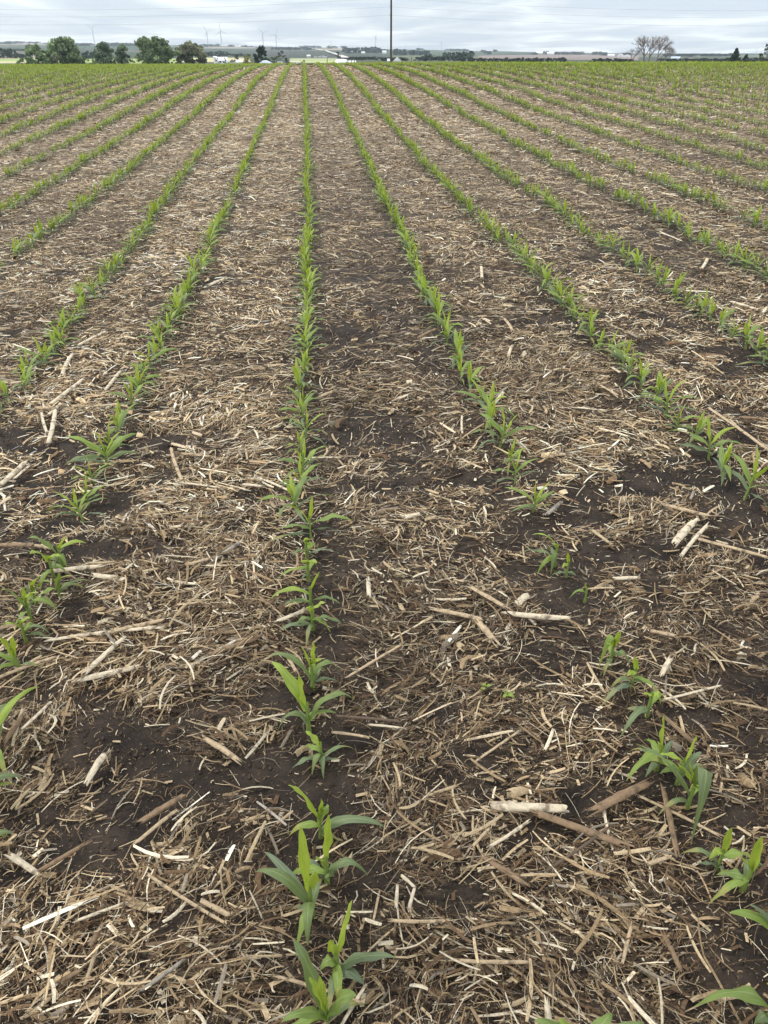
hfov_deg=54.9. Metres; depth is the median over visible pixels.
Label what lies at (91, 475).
corn plant
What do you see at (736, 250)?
corn plant
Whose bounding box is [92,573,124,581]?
corn stalk piece
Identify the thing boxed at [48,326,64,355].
corn plant
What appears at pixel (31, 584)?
corn plant
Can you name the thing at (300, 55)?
hills
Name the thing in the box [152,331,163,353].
corn plant
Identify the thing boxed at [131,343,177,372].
corn plant
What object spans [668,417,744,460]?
corn plant
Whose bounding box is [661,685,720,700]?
corn stalk piece
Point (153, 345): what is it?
corn plant
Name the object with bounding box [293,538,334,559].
corn plant
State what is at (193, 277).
corn plant
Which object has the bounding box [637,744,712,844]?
corn plant
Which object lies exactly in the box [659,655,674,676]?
corn stalk piece
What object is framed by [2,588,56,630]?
corn plant
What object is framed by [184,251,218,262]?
corn plant
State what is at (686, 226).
corn plant
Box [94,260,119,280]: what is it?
corn plant
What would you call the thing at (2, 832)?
corn plant
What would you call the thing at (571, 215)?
corn plant
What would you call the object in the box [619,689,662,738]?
corn plant
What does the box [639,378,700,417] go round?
corn plant
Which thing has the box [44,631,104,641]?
corn stalk piece
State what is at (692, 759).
corn plant
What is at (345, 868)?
corn stalk piece
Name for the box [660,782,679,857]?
corn stalk piece
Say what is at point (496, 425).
corn plant
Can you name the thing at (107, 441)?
corn plant
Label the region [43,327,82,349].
corn plant
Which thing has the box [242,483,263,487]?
corn stalk piece
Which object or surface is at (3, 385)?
corn plant
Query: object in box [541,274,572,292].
corn plant
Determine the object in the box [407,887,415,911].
corn stalk piece
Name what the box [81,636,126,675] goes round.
corn stalk piece
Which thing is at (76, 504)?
corn plant
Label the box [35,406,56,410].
corn stalk piece
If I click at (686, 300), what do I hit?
corn plant
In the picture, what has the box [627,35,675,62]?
bare tree
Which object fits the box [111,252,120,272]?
corn plant
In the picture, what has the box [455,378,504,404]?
corn plant
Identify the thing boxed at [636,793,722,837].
corn stalk piece
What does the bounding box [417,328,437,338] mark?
corn stalk piece
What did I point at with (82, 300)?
corn plant
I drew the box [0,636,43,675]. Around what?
corn plant
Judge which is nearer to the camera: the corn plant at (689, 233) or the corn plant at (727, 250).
the corn plant at (727, 250)
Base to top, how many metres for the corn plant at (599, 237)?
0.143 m
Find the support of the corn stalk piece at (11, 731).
on the crop residue
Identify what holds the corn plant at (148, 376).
on the field
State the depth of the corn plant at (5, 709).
1.63 m
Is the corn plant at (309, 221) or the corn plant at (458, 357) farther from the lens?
the corn plant at (309, 221)
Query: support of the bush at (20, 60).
on the hills
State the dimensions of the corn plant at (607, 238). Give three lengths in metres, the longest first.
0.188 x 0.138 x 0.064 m
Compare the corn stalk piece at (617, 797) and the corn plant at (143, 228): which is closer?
the corn stalk piece at (617, 797)
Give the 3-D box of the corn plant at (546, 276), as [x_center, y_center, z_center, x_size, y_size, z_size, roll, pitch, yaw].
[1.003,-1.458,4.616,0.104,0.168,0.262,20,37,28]
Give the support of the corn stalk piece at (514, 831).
on the field
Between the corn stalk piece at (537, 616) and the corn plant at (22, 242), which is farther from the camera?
the corn plant at (22, 242)
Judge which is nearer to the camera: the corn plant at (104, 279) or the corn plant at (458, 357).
the corn plant at (458, 357)
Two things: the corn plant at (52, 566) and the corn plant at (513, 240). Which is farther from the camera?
the corn plant at (513, 240)
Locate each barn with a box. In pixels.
[216,57,227,63]
[335,59,347,63]
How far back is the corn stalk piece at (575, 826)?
1.42 m
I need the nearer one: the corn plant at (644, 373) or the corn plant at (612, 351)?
the corn plant at (644, 373)
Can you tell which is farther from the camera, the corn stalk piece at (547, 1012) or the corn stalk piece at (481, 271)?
the corn stalk piece at (481, 271)
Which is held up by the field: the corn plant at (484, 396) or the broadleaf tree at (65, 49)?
the corn plant at (484, 396)
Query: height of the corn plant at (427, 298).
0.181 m
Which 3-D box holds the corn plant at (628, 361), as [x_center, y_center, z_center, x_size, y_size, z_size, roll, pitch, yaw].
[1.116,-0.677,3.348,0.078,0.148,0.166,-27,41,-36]
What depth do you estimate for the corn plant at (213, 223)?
6.25 m
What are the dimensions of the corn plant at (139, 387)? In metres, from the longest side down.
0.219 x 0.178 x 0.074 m
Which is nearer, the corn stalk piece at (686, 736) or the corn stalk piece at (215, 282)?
the corn stalk piece at (686, 736)
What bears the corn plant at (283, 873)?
on the field
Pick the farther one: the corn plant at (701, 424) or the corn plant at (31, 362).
the corn plant at (31, 362)
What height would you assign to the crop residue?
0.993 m
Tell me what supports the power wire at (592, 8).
attached to the power pole
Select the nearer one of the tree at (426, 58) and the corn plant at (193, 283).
the corn plant at (193, 283)
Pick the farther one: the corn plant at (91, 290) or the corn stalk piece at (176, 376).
the corn plant at (91, 290)
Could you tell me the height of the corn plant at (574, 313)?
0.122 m
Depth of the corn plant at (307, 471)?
2.57 m
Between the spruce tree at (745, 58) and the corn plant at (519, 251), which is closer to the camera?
the corn plant at (519, 251)
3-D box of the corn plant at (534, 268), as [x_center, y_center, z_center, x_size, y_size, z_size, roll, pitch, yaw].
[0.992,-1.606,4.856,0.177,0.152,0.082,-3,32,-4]
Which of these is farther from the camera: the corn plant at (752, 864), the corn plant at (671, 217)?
the corn plant at (671, 217)
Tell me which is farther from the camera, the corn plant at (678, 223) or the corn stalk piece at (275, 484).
the corn plant at (678, 223)
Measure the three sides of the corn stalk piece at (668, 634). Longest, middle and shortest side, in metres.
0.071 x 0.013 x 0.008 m
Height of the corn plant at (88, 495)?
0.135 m
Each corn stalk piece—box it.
[0,460,27,487]
[0,543,34,546]
[0,656,56,677]
[3,710,27,745]
[3,850,40,875]
[11,465,29,479]
[11,542,49,548]
[20,394,50,397]
[21,701,51,729]
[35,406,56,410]
[38,840,92,872]
[40,412,47,432]
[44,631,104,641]
[45,409,56,444]
[46,402,62,416]
[48,378,84,404]
[48,564,107,573]
[59,967,81,981]
[61,353,73,375]
[67,664,143,682]
[72,900,130,922]
[77,330,106,346]
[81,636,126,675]
[82,744,110,785]
[83,945,99,987]
[85,921,104,953]
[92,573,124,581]
[102,618,164,635]
[104,370,121,389]
[121,625,165,631]
[122,559,136,573]
[129,808,177,846]
[135,793,187,824]
[140,957,186,991]
[147,873,226,924]
[157,375,194,378]
[170,447,183,480]
[177,481,221,487]
[182,453,211,456]
[185,558,212,564]
[200,635,262,658]
[200,898,231,917]
[202,735,245,764]
[205,278,225,286]
[210,540,243,562]
[228,375,258,378]
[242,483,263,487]
[258,477,286,490]
[272,608,314,621]
[274,975,364,1004]
[287,659,299,674]
[317,389,336,397]
[331,731,369,738]
[335,715,400,722]
[340,984,367,1023]
[342,853,352,873]
[345,644,401,677]
[366,576,370,596]
[367,723,406,729]
[387,918,449,923]
[394,884,398,908]
[401,874,415,887]
[402,512,422,518]
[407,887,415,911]
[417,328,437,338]
[429,606,486,620]
[449,958,528,964]
[460,415,462,433]
[465,584,514,610]
[470,826,489,847]
[473,618,500,647]
[474,730,521,762]
[479,855,530,890]
[480,266,482,278]
[486,819,530,848]
[489,801,568,812]
[501,611,570,620]
[503,317,513,331]
[504,495,529,500]
[507,345,513,355]
[516,439,525,452]
[526,809,634,847]
[544,501,562,514]
[544,994,551,1019]
[545,826,609,872]
[571,407,606,410]
[582,775,654,816]
[589,369,610,373]
[591,529,613,546]
[612,576,639,579]
[621,922,633,964]
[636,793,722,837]
[646,855,671,865]
[650,629,676,636]
[657,712,696,743]
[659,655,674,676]
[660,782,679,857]
[660,930,683,972]
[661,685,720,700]
[662,193,679,196]
[662,504,709,516]
[672,518,697,546]
[678,522,708,556]
[697,538,767,558]
[700,258,708,268]
[708,407,767,448]
[730,301,759,310]
[739,416,759,418]
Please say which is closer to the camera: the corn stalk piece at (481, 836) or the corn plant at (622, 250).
the corn stalk piece at (481, 836)
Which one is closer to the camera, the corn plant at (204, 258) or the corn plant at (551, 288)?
the corn plant at (551, 288)
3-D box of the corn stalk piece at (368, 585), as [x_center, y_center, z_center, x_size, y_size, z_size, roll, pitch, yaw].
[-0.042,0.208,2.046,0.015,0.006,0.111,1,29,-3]
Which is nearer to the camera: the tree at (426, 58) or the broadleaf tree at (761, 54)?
the broadleaf tree at (761, 54)
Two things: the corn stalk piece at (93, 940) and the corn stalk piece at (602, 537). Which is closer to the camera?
the corn stalk piece at (93, 940)
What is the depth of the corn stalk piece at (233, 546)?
2.24 m
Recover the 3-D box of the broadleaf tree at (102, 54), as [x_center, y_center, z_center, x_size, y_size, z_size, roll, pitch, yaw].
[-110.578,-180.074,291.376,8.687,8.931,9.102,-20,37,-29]
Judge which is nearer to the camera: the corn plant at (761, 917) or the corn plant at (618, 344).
the corn plant at (761, 917)
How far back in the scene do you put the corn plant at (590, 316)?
3.86 m
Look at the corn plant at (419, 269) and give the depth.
4.84 m
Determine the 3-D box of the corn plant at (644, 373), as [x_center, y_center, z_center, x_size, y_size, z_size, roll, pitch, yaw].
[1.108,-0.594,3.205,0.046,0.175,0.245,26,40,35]
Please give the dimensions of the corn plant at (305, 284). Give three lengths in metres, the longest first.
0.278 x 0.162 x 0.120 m
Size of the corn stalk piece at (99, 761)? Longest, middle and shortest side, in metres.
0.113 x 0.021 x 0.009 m
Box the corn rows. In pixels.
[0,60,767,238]
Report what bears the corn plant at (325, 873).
on the field
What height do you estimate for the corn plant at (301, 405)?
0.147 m
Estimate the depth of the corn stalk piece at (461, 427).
2.92 m
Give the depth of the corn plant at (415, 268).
5.04 m
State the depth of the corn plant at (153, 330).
3.87 m
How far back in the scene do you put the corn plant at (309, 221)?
6.29 m
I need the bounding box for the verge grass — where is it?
[227,61,594,64]
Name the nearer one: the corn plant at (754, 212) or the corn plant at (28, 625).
the corn plant at (28, 625)
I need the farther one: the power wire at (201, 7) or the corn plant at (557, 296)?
the power wire at (201, 7)
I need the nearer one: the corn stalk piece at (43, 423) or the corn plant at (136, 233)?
the corn stalk piece at (43, 423)
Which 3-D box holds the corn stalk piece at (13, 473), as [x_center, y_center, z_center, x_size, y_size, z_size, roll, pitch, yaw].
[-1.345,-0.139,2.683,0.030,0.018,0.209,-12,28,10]
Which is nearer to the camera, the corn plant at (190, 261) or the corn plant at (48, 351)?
the corn plant at (48, 351)
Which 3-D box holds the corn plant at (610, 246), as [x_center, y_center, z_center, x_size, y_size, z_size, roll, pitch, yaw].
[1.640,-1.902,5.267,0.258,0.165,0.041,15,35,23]
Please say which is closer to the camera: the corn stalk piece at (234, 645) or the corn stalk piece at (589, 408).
the corn stalk piece at (234, 645)
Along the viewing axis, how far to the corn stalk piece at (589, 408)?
3.03 m
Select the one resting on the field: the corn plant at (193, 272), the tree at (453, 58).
the corn plant at (193, 272)
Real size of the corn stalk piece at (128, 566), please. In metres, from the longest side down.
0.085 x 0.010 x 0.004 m
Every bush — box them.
[15,57,33,64]
[75,57,95,64]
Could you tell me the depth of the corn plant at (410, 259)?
5.15 m
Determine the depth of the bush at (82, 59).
277.53 m
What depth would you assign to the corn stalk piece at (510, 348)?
3.64 m
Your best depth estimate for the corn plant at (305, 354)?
3.57 m
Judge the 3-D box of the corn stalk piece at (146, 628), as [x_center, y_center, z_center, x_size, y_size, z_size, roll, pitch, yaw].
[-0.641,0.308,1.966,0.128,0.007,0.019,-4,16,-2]
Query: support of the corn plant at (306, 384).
on the field
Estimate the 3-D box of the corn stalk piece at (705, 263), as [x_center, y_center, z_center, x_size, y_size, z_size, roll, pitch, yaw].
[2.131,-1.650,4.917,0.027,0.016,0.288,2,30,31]
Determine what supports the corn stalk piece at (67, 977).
on the field
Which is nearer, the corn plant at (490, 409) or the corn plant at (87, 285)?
the corn plant at (490, 409)
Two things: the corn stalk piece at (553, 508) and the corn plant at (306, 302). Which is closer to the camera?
the corn stalk piece at (553, 508)
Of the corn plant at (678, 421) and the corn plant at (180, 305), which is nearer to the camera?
the corn plant at (678, 421)
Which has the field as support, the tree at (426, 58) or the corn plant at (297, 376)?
the corn plant at (297, 376)
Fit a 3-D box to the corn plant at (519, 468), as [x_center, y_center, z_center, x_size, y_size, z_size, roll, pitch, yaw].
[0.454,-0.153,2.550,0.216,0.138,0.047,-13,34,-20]
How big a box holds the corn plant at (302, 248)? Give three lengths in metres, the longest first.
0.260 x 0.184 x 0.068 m
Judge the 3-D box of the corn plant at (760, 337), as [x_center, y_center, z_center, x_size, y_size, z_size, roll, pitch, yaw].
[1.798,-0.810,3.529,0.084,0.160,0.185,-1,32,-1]
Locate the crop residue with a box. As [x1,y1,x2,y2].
[0,64,767,1023]
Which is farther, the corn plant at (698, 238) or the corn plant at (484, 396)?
the corn plant at (698, 238)
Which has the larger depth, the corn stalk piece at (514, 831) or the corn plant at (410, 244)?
the corn plant at (410, 244)
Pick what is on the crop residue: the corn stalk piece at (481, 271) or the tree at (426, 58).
the corn stalk piece at (481, 271)
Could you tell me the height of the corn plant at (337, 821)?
0.187 m
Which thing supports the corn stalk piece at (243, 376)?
on the field
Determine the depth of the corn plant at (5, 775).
1.54 m
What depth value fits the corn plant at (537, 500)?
2.39 m
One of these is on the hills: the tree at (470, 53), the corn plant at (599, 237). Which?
the tree at (470, 53)
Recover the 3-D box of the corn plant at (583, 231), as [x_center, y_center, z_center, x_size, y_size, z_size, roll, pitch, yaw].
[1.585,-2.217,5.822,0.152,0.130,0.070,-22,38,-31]
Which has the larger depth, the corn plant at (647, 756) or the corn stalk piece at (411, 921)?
the corn plant at (647, 756)
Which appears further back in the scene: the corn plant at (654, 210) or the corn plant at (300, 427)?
the corn plant at (654, 210)
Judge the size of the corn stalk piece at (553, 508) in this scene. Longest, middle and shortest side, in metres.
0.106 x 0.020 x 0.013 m
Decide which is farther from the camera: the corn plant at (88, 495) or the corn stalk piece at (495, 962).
the corn plant at (88, 495)
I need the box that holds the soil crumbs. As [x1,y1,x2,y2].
[0,281,767,1021]
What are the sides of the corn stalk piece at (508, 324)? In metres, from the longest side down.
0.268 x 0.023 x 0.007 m
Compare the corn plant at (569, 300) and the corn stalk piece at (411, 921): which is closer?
the corn stalk piece at (411, 921)
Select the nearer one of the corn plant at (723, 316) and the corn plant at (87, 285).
the corn plant at (723, 316)
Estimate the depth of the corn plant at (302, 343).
3.70 m
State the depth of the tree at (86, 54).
711.45 m
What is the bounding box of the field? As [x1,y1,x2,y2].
[0,66,767,1023]
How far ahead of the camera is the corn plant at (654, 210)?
6.28 m
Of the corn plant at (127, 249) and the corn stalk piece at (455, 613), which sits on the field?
the corn plant at (127, 249)
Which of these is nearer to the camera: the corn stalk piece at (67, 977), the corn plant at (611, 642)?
the corn stalk piece at (67, 977)
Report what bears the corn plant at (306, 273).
on the field
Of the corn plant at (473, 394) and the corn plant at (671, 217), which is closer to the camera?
the corn plant at (473, 394)
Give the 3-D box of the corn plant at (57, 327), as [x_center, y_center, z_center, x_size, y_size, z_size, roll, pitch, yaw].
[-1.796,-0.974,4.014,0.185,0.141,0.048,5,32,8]
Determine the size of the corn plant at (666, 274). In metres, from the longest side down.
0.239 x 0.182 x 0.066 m
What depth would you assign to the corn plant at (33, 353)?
3.69 m
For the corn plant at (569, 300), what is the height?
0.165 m
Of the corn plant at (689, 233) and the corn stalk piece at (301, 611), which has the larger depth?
the corn plant at (689, 233)
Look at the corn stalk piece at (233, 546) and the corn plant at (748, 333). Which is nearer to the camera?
the corn stalk piece at (233, 546)
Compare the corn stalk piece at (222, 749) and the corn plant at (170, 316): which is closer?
the corn stalk piece at (222, 749)
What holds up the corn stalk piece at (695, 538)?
on the field
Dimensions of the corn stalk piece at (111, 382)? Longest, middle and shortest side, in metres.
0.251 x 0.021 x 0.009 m
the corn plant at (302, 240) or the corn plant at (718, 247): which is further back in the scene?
the corn plant at (302, 240)
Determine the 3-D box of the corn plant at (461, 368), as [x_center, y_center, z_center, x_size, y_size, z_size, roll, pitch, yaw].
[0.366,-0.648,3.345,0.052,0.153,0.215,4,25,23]
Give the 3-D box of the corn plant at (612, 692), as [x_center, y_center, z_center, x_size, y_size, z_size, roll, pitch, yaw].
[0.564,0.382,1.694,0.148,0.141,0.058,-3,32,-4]
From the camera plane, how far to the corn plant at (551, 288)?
4.36 m
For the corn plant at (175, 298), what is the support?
on the field
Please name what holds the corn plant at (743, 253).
on the field
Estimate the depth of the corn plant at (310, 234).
5.88 m
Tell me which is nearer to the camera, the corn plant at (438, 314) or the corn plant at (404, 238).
the corn plant at (438, 314)
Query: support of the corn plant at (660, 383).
on the field
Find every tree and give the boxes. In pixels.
[0,48,5,57]
[6,48,12,57]
[24,43,50,64]
[46,36,85,63]
[83,51,91,58]
[91,41,115,63]
[114,43,129,63]
[134,36,180,63]
[175,40,207,63]
[244,54,252,62]
[253,45,268,62]
[422,56,433,60]
[448,56,459,60]
[456,52,465,57]
[467,51,474,58]
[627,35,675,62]
[728,48,741,62]
[742,54,749,61]
[758,43,767,61]
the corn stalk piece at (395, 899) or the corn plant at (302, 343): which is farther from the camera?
the corn plant at (302, 343)
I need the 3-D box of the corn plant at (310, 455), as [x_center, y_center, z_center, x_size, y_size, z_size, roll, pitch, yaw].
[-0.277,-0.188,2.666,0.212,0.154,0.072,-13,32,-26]
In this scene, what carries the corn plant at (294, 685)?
on the field
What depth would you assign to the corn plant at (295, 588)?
1.98 m
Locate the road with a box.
[312,48,346,56]
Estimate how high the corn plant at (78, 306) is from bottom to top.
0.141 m
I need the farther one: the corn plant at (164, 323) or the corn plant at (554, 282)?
the corn plant at (554, 282)
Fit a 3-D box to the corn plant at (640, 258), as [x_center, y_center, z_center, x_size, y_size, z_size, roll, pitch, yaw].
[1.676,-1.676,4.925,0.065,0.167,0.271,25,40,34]
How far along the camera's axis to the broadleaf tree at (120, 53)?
296.07 m
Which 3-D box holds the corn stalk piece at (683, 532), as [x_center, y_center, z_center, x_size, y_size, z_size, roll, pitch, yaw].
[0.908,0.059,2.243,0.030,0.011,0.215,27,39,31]
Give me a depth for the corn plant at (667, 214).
6.06 m
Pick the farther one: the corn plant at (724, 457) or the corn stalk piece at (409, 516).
the corn plant at (724, 457)
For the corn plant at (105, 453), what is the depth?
2.74 m
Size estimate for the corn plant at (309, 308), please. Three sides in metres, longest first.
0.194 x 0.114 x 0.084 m
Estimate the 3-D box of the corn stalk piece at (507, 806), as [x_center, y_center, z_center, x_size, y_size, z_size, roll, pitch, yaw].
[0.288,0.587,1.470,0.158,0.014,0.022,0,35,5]
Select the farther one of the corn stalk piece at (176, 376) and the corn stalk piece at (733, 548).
the corn stalk piece at (176, 376)
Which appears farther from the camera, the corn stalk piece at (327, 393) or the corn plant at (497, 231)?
the corn plant at (497, 231)
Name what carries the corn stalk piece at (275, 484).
on the crop residue
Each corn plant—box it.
[0,380,11,404]
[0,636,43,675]
[0,687,37,780]
[0,773,22,787]
[0,829,12,836]
[1,617,50,644]
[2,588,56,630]
[5,236,27,253]
[5,236,36,254]
[9,365,38,391]
[10,238,21,258]
[10,347,45,380]
[17,336,60,368]
[17,577,54,614]
[18,352,39,386]
[27,228,41,246]
[29,535,84,567]
[30,550,65,590]
[32,224,47,242]
[34,572,90,604]
[37,321,66,342]
[39,344,57,365]
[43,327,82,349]
[44,306,66,332]
[46,487,107,523]
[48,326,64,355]
[51,314,71,337]
[54,310,85,326]
[56,303,87,320]
[65,432,139,467]
[69,476,106,518]
[70,281,104,303]
[71,273,106,299]
[71,296,85,314]
[71,456,117,485]
[75,276,102,294]
[79,293,89,311]
[84,419,130,463]
[93,267,109,287]
[94,253,126,274]
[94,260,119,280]
[95,270,109,286]
[106,398,137,426]
[107,375,156,411]
[108,401,128,449]
[111,248,130,260]
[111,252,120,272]
[116,236,137,250]
[116,364,163,388]
[121,351,155,379]
[122,363,155,397]
[123,244,135,254]
[125,233,139,247]
[127,227,150,243]
[129,220,157,235]
[131,227,149,238]
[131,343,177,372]
[135,316,180,347]
[147,336,168,365]
[148,316,173,340]
[152,306,188,328]
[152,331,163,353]
[155,285,197,321]
[160,288,198,311]
[160,292,195,323]
[160,311,172,335]
[173,295,187,314]
[178,252,216,280]
[179,282,189,302]
[180,249,216,274]
[181,278,195,299]
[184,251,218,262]
[184,266,198,289]
[185,275,203,290]
[190,264,199,283]
[196,236,220,251]
[196,247,214,259]
[197,226,221,241]
[200,224,226,238]
[204,229,217,246]
[208,217,225,233]
[256,826,323,945]
[258,475,332,526]
[269,495,350,541]
[270,573,339,608]
[270,641,337,691]
[272,662,352,735]
[274,454,325,491]
[277,393,327,433]
[278,439,330,479]
[279,559,316,582]
[280,601,341,645]
[281,402,328,447]
[281,940,364,1023]
[283,386,317,406]
[285,319,325,342]
[285,429,307,454]
[287,271,322,295]
[289,334,331,358]
[289,785,384,841]
[290,249,315,266]
[290,267,324,288]
[290,284,322,304]
[290,367,320,388]
[291,324,319,353]
[292,227,322,246]
[292,349,314,380]
[292,358,304,400]
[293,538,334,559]
[293,731,356,778]
[293,814,367,886]
[294,242,319,262]
[294,252,325,272]
[294,308,324,329]
[295,265,321,283]
[295,302,321,317]
[295,305,314,323]
[296,227,309,250]
[296,308,309,340]
[297,260,312,275]
[297,265,318,285]
[297,293,312,310]
[298,226,320,241]
[298,282,323,300]
[302,226,316,246]
[303,238,314,253]
[303,348,313,373]
[304,216,320,229]
[320,900,396,1014]
[393,224,409,236]
[396,228,413,250]
[397,216,404,230]
[403,242,422,257]
[404,250,415,267]
[406,236,418,259]
[406,256,420,271]
[409,265,425,279]
[409,272,436,286]
[416,253,425,278]
[416,266,428,284]
[416,282,452,309]
[417,274,435,307]
[418,291,451,322]
[419,276,429,300]
[424,286,452,312]
[427,310,446,328]
[430,317,459,345]
[433,307,463,342]
[444,341,467,353]
[448,343,460,369]
[452,329,469,369]
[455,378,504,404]
[457,354,472,383]
[467,361,484,390]
[470,406,542,458]
[471,206,483,225]
[474,381,518,423]
[479,209,488,229]
[480,217,504,236]
[481,394,508,443]
[490,230,504,245]
[491,222,500,241]
[492,448,540,484]
[499,238,529,249]
[502,437,525,472]
[504,481,553,512]
[505,226,514,248]
[507,231,527,252]
[508,245,521,256]
[509,244,525,261]
[514,255,541,269]
[515,240,541,263]
[520,253,536,274]
[522,262,555,282]
[522,533,558,575]
[524,258,547,277]
[534,1012,643,1023]
[538,266,558,292]
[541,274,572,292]
[544,280,582,308]
[548,280,574,304]
[552,553,575,577]
[559,286,591,313]
[562,206,578,224]
[564,213,594,231]
[565,302,588,319]
[567,306,598,326]
[571,583,587,602]
[575,307,599,332]
[576,222,590,235]
[581,317,600,343]
[593,230,601,246]
[593,331,635,356]
[595,328,604,350]
[596,234,608,249]
[598,230,624,251]
[598,234,627,254]
[598,631,629,676]
[601,657,655,704]
[604,344,633,362]
[608,336,645,374]
[612,349,648,375]
[613,242,635,264]
[615,242,626,258]
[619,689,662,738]
[623,248,643,268]
[623,358,650,389]
[626,716,672,780]
[628,247,641,273]
[636,254,665,276]
[636,370,681,401]
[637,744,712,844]
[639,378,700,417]
[644,202,663,219]
[647,260,663,283]
[652,735,703,785]
[656,206,686,225]
[656,266,670,289]
[657,206,674,223]
[660,270,686,296]
[661,406,699,428]
[668,206,677,228]
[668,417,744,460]
[669,279,684,302]
[672,284,707,305]
[673,212,682,231]
[680,219,693,234]
[680,828,749,871]
[682,294,715,310]
[682,410,709,442]
[686,226,696,241]
[691,285,710,318]
[692,231,701,243]
[692,983,767,1023]
[700,227,710,245]
[701,230,717,250]
[706,297,716,323]
[707,443,732,485]
[708,837,762,904]
[711,237,732,251]
[715,241,735,259]
[717,241,725,256]
[718,303,736,334]
[718,447,767,508]
[722,316,744,346]
[726,245,756,266]
[727,247,763,270]
[728,240,748,264]
[729,904,767,928]
[731,205,752,223]
[737,339,767,364]
[739,251,767,275]
[744,315,763,349]
[745,211,765,227]
[746,328,767,354]
[749,204,762,226]
[750,257,767,279]
[758,341,767,361]
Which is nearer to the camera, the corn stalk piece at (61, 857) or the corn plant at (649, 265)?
the corn stalk piece at (61, 857)
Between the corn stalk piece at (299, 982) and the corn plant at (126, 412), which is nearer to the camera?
the corn stalk piece at (299, 982)
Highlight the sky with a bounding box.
[0,0,767,53]
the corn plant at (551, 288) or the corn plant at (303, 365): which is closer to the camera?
the corn plant at (303, 365)
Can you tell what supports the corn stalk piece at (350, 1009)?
on the field
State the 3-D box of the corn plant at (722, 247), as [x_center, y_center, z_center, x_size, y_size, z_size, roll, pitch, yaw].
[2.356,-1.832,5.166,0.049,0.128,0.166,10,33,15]
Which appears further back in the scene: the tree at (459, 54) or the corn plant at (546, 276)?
the tree at (459, 54)
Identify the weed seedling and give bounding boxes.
[481,683,491,693]
[502,689,514,700]
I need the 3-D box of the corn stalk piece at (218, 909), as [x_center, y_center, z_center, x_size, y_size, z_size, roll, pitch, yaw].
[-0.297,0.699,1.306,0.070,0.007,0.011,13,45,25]
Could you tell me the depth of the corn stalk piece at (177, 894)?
1.32 m
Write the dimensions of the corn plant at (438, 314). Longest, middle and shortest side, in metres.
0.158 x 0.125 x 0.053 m
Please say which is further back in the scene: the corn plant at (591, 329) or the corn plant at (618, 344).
the corn plant at (591, 329)
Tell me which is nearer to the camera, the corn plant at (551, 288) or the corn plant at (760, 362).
the corn plant at (760, 362)
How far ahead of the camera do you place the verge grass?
64.58 m
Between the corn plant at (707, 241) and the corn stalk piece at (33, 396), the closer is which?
the corn stalk piece at (33, 396)
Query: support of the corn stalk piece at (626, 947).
on the field
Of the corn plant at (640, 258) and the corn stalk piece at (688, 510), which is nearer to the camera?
the corn stalk piece at (688, 510)
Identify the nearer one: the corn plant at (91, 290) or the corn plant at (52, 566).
the corn plant at (52, 566)
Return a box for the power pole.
[389,0,391,62]
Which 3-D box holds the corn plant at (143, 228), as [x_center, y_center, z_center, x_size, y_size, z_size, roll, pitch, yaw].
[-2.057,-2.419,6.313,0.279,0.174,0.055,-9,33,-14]
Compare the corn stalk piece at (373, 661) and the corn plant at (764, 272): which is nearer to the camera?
the corn stalk piece at (373, 661)
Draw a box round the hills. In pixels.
[0,43,767,64]
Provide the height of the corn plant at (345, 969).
0.227 m
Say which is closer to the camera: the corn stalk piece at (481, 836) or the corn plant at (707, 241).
the corn stalk piece at (481, 836)
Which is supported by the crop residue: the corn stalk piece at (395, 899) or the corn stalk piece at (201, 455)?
the corn stalk piece at (201, 455)
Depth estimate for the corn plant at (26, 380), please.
3.43 m
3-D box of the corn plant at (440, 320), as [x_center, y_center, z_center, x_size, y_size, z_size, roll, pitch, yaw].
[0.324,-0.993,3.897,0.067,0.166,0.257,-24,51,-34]
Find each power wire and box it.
[0,0,348,9]
[394,15,686,25]
[430,0,698,10]
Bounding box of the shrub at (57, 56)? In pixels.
[52,54,59,63]
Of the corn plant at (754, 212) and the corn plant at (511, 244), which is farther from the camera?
the corn plant at (754, 212)
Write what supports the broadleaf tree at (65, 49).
on the hills
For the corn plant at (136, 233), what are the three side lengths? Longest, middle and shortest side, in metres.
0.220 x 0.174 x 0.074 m
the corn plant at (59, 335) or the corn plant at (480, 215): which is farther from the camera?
the corn plant at (480, 215)
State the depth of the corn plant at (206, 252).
5.55 m
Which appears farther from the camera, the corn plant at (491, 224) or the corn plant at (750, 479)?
the corn plant at (491, 224)
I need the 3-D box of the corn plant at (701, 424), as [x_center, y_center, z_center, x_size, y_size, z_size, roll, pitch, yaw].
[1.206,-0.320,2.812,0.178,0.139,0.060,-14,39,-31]
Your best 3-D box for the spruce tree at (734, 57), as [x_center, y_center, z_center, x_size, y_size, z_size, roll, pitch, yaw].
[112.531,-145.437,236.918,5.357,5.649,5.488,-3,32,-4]
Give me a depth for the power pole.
121.46 m
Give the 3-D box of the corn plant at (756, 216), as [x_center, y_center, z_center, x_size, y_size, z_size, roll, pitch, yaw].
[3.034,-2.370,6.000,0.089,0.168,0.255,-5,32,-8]
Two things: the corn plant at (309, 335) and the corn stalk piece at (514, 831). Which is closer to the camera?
the corn stalk piece at (514, 831)
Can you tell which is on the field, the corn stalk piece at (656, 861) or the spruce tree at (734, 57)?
the corn stalk piece at (656, 861)
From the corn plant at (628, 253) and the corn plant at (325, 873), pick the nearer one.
the corn plant at (325, 873)
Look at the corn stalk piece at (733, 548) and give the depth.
2.18 m
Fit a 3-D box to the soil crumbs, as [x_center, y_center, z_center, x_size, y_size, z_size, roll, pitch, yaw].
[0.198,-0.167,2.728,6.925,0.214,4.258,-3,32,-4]
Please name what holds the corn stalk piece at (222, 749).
on the field

